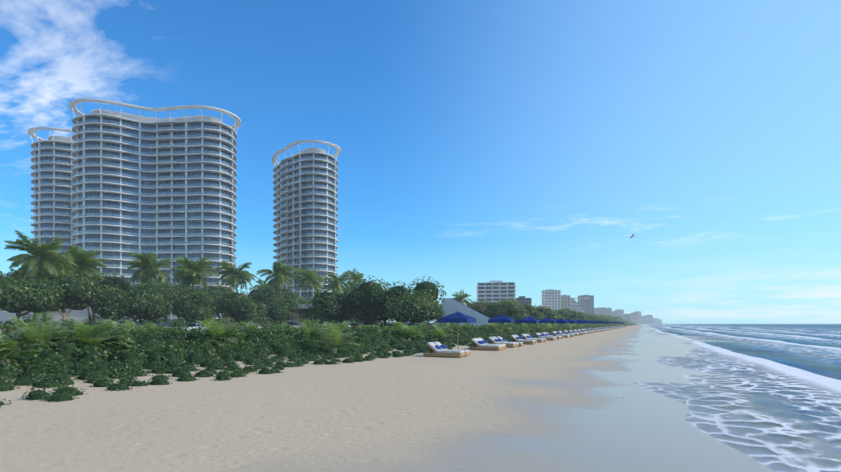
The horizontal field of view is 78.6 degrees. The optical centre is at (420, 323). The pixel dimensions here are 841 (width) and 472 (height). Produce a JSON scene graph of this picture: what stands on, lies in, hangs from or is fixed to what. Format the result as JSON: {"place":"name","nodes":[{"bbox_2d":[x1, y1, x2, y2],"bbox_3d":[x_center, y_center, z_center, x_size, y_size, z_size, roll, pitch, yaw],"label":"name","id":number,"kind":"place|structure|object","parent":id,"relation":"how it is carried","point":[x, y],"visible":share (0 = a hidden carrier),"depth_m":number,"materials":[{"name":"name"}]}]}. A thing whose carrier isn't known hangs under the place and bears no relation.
{"place":"outdoors","nodes":[
{"label":"outdoors","id":0,"kind":"place"},
{"bbox_2d":[0,324,840,471],"bbox_3d":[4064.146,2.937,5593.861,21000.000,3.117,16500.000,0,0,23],"label":"sand ground","id":1,"kind":"structure","parent":0,"point":[582,403],"depth_m":10.01,"materials":[{"name":"beige sand"}]},
{"bbox_2d":[27,127,75,273],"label":"tower","id":2,"kind":"structure","parent":1,"relation":"on","point":[52,174],"depth_m":244.47,"materials":[{"name":"white"}]},
{"bbox_2d":[69,98,240,324],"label":"tower","id":3,"kind":"structure","parent":1,"relation":"on","point":[161,189],"depth_m":220.03,"materials":[{"name":"white"}]},
{"bbox_2d":[0,306,327,323],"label":"garden terraces","id":4,"kind":"object","parent":1,"relation":"on","point":[78,315],"visible":0.02,"depth_m":106.93,"materials":[{"name":"white"}]},
{"bbox_2d":[0,230,605,362],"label":"palm","id":5,"kind":"object","parent":1,"relation":"on","point":[74,261],"depth_m":76.03,"materials":[{"name":"green plant"}]},
{"bbox_2d":[272,140,340,298],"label":"tower","id":6,"kind":"structure","parent":1,"relation":"on","point":[305,189],"depth_m":263.90,"materials":[{"name":"white"}]},
{"bbox_2d":[0,325,617,405],"bbox_3d":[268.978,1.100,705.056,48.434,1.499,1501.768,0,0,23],"label":"dune shrubs","id":7,"kind":"object","parent":1,"relation":"on","point":[70,350],"visible":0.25,"depth_m":20.28,"materials":[{"name":"green plant"}]},
{"bbox_2d":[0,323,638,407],"bbox_3d":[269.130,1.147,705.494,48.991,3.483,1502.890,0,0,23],"label":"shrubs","id":8,"kind":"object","parent":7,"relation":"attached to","point":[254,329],"visible":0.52,"depth_m":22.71,"materials":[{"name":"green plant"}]},
{"bbox_2d":[16,302,603,326],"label":"tree trunks","id":9,"kind":"object","parent":1,"relation":"on","point":[19,314],"visible":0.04,"depth_m":91.40,"materials":[{"name":"brown plant"}]},
{"bbox_2d":[0,271,635,329],"bbox_3d":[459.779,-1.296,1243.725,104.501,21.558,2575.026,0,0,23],"label":"trees","id":10,"kind":"object","parent":9,"relation":"attached to","point":[367,290],"visible":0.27,"depth_m":87.29,"materials":[{"name":"green plant"}]},
{"bbox_2d":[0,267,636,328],"bbox_3d":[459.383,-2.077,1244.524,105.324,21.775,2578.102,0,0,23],"label":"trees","id":11,"kind":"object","parent":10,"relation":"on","point":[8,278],"visible":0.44,"depth_m":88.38,"materials":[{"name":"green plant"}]},
{"bbox_2d":[298,304,349,320],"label":"garden canopy","id":12,"kind":"object","parent":1,"relation":"on","point":[304,307],"visible":0.06,"depth_m":125.06,"materials":[{"name":"white"}]},
{"bbox_2d":[423,342,464,357],"bbox_3d":[1.293,1.422,28.008,2.140,0.799,0.780,0,0,23],"label":"sunbed","id":13,"kind":"object","parent":1,"relation":"on","point":[439,351],"visible":1,"depth_m":27.81,"materials":[{"name":"white fabric"}]},
{"bbox_2d":[433,342,469,356],"bbox_3d":[1.640,1.422,28.806,2.140,0.799,0.780,0,0,23],"label":"sunbed","id":14,"kind":"object","parent":1,"relation":"on","point":[466,352],"visible":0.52,"depth_m":28.74,"materials":[{"name":"white fabric"}]},
{"bbox_2d":[439,311,475,349],"bbox_3d":[2.457,0.450,33.771,1.943,2.730,1.943,0,0,23],"label":"parasol","id":15,"kind":"object","parent":1,"relation":"on","point":[457,317],"visible":0.92,"depth_m":33.09,"materials":[{"name":"blue fabric"}]},
{"bbox_2d":[442,298,489,326],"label":"roof","id":16,"kind":"structure","parent":1,"relation":"on","point":[450,305],"depth_m":98.46,"materials":[{"name":"white"}]},
{"bbox_2d":[468,338,501,350],"bbox_3d":[4.411,1.422,35.113,2.140,0.799,0.780,0,0,25],"label":"sunbed","id":17,"kind":"object","parent":1,"relation":"on","point":[480,345],"visible":1,"depth_m":34.84,"materials":[{"name":"white fabric"}]},
{"bbox_2d":[475,338,503,349],"bbox_3d":[4.715,1.421,35.955,2.140,0.799,0.780,0,0,25],"label":"sunbed","id":18,"kind":"object","parent":1,"relation":"on","point":[484,342],"visible":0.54,"depth_m":35.98,"materials":[{"name":"white fabric"}]},
{"bbox_2d":[479,338,505,348],"bbox_3d":[5.000,1.421,36.777,2.140,0.799,0.780,0,0,24],"label":"sunbed","id":19,"kind":"object","parent":1,"relation":"on","point":[498,344],"visible":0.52,"depth_m":36.62,"materials":[{"name":"white fabric"}]},
{"bbox_2d":[476,281,515,303],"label":"skyline building","id":20,"kind":"structure","parent":1,"relation":"on","point":[494,291],"depth_m":469.41,"materials":[{"name":"white"}]},
{"bbox_2d":[488,313,514,337],"bbox_3d":[6.968,0.450,44.131,1.943,2.730,1.943,0,0,21],"label":"parasol","id":21,"kind":"object","parent":1,"relation":"on","point":[501,319],"visible":0.96,"depth_m":43.44,"materials":[{"name":"blue fabric"}]},
{"bbox_2d":[488,337,515,347],"bbox_3d":[6.179,1.421,39.464,2.140,0.799,0.780,0,0,24],"label":"sunbed","id":22,"kind":"object","parent":1,"relation":"on","point":[496,341],"visible":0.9,"depth_m":39.24,"materials":[{"name":"white fabric"}]},
{"bbox_2d":[492,336,518,346],"bbox_3d":[6.549,1.421,40.301,2.140,0.799,0.780,0,0,25],"label":"sunbed","id":23,"kind":"object","parent":1,"relation":"on","point":[500,340],"visible":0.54,"depth_m":40.01,"materials":[{"name":"white fabric"}]},
{"bbox_2d":[496,336,522,346],"bbox_3d":[7.042,1.423,41.022,2.140,0.799,0.780,0,0,23],"label":"sunbed","id":24,"kind":"object","parent":1,"relation":"on","point":[505,340],"visible":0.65,"depth_m":40.88,"materials":[{"name":"white fabric"}]},
{"bbox_2d":[509,335,534,344],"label":"sunbed","id":25,"kind":"object","parent":1,"relation":"on","point":[529,342],"visible":0.94,"depth_m":45.12,"materials":[{"name":"white fabric"}]},
{"bbox_2d":[515,296,531,305],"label":"skyline building","id":26,"kind":"structure","parent":1,"relation":"on","point":[523,300],"depth_m":550.81,"materials":[{"name":"grey"}]},
{"bbox_2d":[518,316,539,323],"bbox_3d":[11.497,0.451,54.484,1.943,2.730,1.943,0,0,24],"label":"parasol","id":27,"kind":"object","parent":1,"relation":"on","point":[528,319],"visible":0.9,"depth_m":53.79,"materials":[{"name":"blue fabric"}]},
{"bbox_2d":[521,334,542,342],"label":"sunbed","id":28,"kind":"object","parent":1,"relation":"on","point":[538,340],"visible":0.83,"depth_m":49.52,"materials":[{"name":"white fabric"}]},
{"bbox_2d":[535,333,554,340],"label":"sunbed","id":29,"kind":"object","parent":1,"relation":"on","point":[548,338],"visible":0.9,"depth_m":55.41,"materials":[{"name":"white fabric"}]},
{"bbox_2d":[540,318,555,324],"bbox_3d":[15.996,0.451,64.850,1.943,2.730,1.943,0,0,22],"label":"parasol","id":30,"kind":"object","parent":1,"relation":"on","point":[546,320],"visible":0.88,"depth_m":64.07,"materials":[{"name":"blue fabric"}]},
{"bbox_2d":[542,332,559,338],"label":"sunbed","id":31,"kind":"object","parent":1,"relation":"on","point":[546,335],"visible":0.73,"depth_m":59.90,"materials":[{"name":"white fabric"}]},
{"bbox_2d":[542,289,560,309],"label":"skyline building","id":32,"kind":"structure","parent":1,"relation":"on","point":[551,299],"depth_m":1134.74,"materials":[{"name":"white"}]},
{"bbox_2d":[552,332,568,337],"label":"sunbed","id":33,"kind":"object","parent":1,"relation":"on","point":[564,336],"visible":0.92,"depth_m":65.84,"materials":[{"name":"white fabric"}]},
{"bbox_2d":[555,317,567,330],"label":"parasol","id":34,"kind":"object","parent":1,"relation":"on","point":[560,320],"visible":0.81,"depth_m":74.51,"materials":[{"name":"blue fabric"}]},
{"bbox_2d":[561,295,569,308],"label":"skyline building","id":35,"kind":"structure","parent":1,"relation":"on","point":[565,300],"depth_m":1235.68,"materials":[{"name":"beige"}]},
{"bbox_2d":[566,319,576,323],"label":"parasol","id":36,"kind":"object","parent":1,"relation":"on","point":[570,321],"visible":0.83,"depth_m":84.79,"materials":[{"name":"blue fabric"}]},
{"bbox_2d":[570,298,588,313],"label":"skyline building","id":37,"kind":"structure","parent":1,"relation":"on","point":[575,305],"depth_m":1276.25,"materials":[{"name":"white"}]},
{"bbox_2d":[578,295,593,313],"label":"skyline building","id":38,"kind":"structure","parent":1,"relation":"on","point":[587,305],"depth_m":1479.96,"materials":[{"name":"grey"}]},
{"bbox_2d":[594,307,611,315],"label":"skyline building","id":39,"kind":"structure","parent":1,"relation":"on","point":[603,311],"depth_m":1671.44,"materials":[{"name":"white"}]},
{"bbox_2d":[612,311,617,317],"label":"skyline building","id":40,"kind":"structure","parent":1,"relation":"on","point":[614,313],"depth_m":2072.80,"materials":[{"name":"white"}]},
{"bbox_2d":[614,309,623,318],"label":"skyline building","id":41,"kind":"structure","parent":1,"relation":"on","point":[620,312],"depth_m":2370.26,"materials":[{"name":"white"}]},
{"bbox_2d":[624,314,629,319],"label":"skyline building","id":42,"kind":"structure","parent":1,"relation":"on","point":[626,316],"depth_m":2568.83,"materials":[{"name":"grey"}]},
{"bbox_2d":[630,312,637,323],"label":"skyline building","id":43,"kind":"structure","parent":1,"relation":"on","point":[633,316],"depth_m":2866.53,"materials":[{"name":"beige"}]},
{"bbox_2d":[635,311,640,323],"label":"skyline building","id":44,"kind":"structure","parent":1,"relation":"on","point":[639,317],"depth_m":2966.24,"materials":[{"name":"white"}]},
{"bbox_2d":[641,316,646,323],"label":"skyline building","id":45,"kind":"structure","parent":1,"relation":"on","point":[643,319],"depth_m":3059.58,"materials":[{"name":"white"}]},
{"bbox_2d":[645,315,652,323],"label":"skyline building","id":46,"kind":"structure","parent":1,"relation":"on","point":[649,319],"depth_m":3456.41,"materials":[{"name":"white"}]},
{"bbox_2d":[0,0,840,323],"label":"sky","id":47,"kind":"structure","parent":0,"point":[526,143],"materials":[{"name":"blue"}]},
{"bbox_2d":[653,318,657,323],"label":"skyline building","id":48,"kind":"structure","parent":0,"point":[655,320],"depth_m":4151.20,"materials":[{"name":"white concrete"}]},
{"bbox_2d":[634,324,840,471],"bbox_3d":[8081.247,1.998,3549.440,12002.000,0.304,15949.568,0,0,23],"label":"sea water","id":49,"kind":"structure","parent":0,"point":[805,359],"depth_m":17.91,"materials":[{"name":"blue liquid"}]},
{"bbox_3d":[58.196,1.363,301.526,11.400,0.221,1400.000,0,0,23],"label":"coast road","id":50,"kind":"structure","parent":0,"visible":0},
{"bbox_2d":[3,323,39,333],"bbox_3d":[-44.003,0.674,57.652,1.890,1.480,4.600,0,0,22],"label":"red sedan car","id":51,"kind":"object","parent":50,"relation":"on","point":[4,330],"visible":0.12,"depth_m":56.52,"materials":[{"name":"red paint"}]},
{"bbox_2d":[116,321,143,328],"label":"blue suv","id":52,"kind":"object","parent":50,"relation":"on","point":[139,324],"visible":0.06,"depth_m":68.48,"materials":[{"name":"blue paint"}]},
{"bbox_2d":[147,323,177,329],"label":"car","id":53,"kind":"object","parent":50,"relation":"on","point":[164,324],"visible":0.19,"depth_m":72.84,"materials":[{"name":"grey paint"}]},
{"bbox_2d":[180,323,205,330],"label":"white sedan car","id":54,"kind":"object","parent":50,"relation":"on","point":[194,325],"visible":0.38,"depth_m":78.47,"materials":[{"name":"white paint"}]},
{"bbox_2d":[283,322,302,329],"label":"car","id":55,"kind":"object","parent":50,"relation":"on","point":[297,324],"visible":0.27,"depth_m":100.48,"materials":[{"name":"grey paint"}]},
{"bbox_2d":[352,323,360,328],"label":"car","id":56,"kind":"object","parent":50,"relation":"on","point":[355,324],"visible":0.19,"depth_m":123.02,"materials":[{"name":"red paint"}]}
]}

